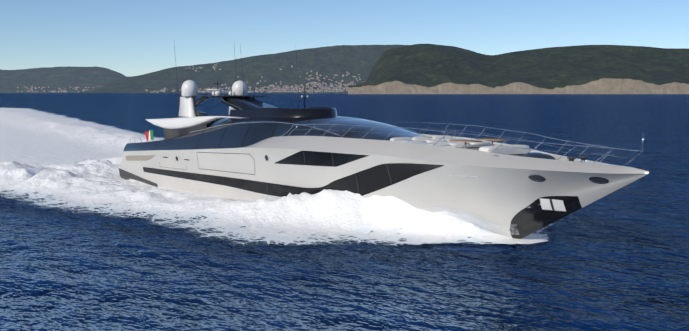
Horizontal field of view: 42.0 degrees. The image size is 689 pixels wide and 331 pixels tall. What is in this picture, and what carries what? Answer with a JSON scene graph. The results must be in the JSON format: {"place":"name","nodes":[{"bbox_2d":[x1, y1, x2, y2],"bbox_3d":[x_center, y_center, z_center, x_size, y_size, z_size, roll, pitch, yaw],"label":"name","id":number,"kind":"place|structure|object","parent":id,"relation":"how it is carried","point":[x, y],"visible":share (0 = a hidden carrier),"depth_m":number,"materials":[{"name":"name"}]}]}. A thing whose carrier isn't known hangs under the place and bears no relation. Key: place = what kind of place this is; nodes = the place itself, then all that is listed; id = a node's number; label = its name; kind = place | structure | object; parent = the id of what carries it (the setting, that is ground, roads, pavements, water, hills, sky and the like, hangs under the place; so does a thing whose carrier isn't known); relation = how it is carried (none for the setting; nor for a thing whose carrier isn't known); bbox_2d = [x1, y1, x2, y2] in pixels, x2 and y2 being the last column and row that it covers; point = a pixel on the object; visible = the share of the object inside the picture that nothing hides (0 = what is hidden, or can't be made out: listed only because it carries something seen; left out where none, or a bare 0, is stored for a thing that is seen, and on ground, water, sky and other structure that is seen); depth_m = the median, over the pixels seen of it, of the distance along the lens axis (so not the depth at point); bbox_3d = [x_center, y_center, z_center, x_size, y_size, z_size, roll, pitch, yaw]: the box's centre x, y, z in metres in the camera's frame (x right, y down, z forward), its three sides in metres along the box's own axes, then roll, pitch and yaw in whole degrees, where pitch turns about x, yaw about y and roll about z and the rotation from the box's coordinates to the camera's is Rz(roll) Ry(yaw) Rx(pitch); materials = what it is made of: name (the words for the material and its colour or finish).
{"place":"outdoors","nodes":[
{"label":"outdoors","id":0,"kind":"place"},
{"bbox_2d":[0,66,126,92],"bbox_3d":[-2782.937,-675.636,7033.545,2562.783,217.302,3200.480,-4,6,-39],"label":"hill","id":1,"kind":"structure","parent":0,"point":[53,78],"depth_m":6608.15,"materials":[{"name":"green plant"}]},
{"bbox_2d":[80,45,408,92],"bbox_3d":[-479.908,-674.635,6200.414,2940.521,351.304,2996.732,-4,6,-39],"label":"hill","id":2,"kind":"structure","parent":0,"point":[341,60],"depth_m":5710.31,"materials":[{"name":"plant"}]},
{"bbox_2d":[17,63,364,92],"bbox_3d":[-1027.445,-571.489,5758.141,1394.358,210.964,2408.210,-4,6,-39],"label":"buildings","id":3,"kind":"structure","parent":2,"relation":"on","point":[285,88],"depth_m":5261.43,"materials":[{"name":"beige"}]},
{"bbox_2d":[0,93,688,330],"bbox_3d":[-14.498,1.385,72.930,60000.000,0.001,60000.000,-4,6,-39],"label":"sea","id":4,"kind":"structure","parent":0,"point":[617,260],"depth_m":39.42,"materials":[{"name":"blue liquid"}]},
{"bbox_2d":[0,107,551,245],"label":"wake foam","id":5,"kind":"object","parent":4,"relation":"on","point":[73,162],"visible":0.65,"depth_m":54.01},
{"bbox_2d":[391,206,577,243],"bbox_3d":[7.602,2.718,45.379,11.949,1.640,7.666,-4,6,-39],"label":"water spray","id":6,"kind":"object","parent":5,"relation":"on","point":[480,221],"visible":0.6,"depth_m":44.26,"materials":[{"name":"white liquid"}]},
{"bbox_2d":[119,46,648,238],"bbox_3d":[-1.050,-2.329,55.795,8.400,12.201,45.000,-4,6,-39],"label":"yacht","id":7,"kind":"object","parent":4,"relation":"on","point":[249,148],"visible":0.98,"depth_m":49.21,"materials":[{"name":"paint"}]},
{"bbox_2d":[0,0,688,76],"label":"sky","id":8,"kind":"structure","parent":0,"point":[130,38],"materials":[{"name":"blue"}]},
{"bbox_2d":[348,44,688,93],"bbox_3d":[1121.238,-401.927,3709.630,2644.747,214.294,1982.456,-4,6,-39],"label":"coast","id":9,"kind":"structure","parent":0,"point":[444,69],"depth_m":3266.18}
]}

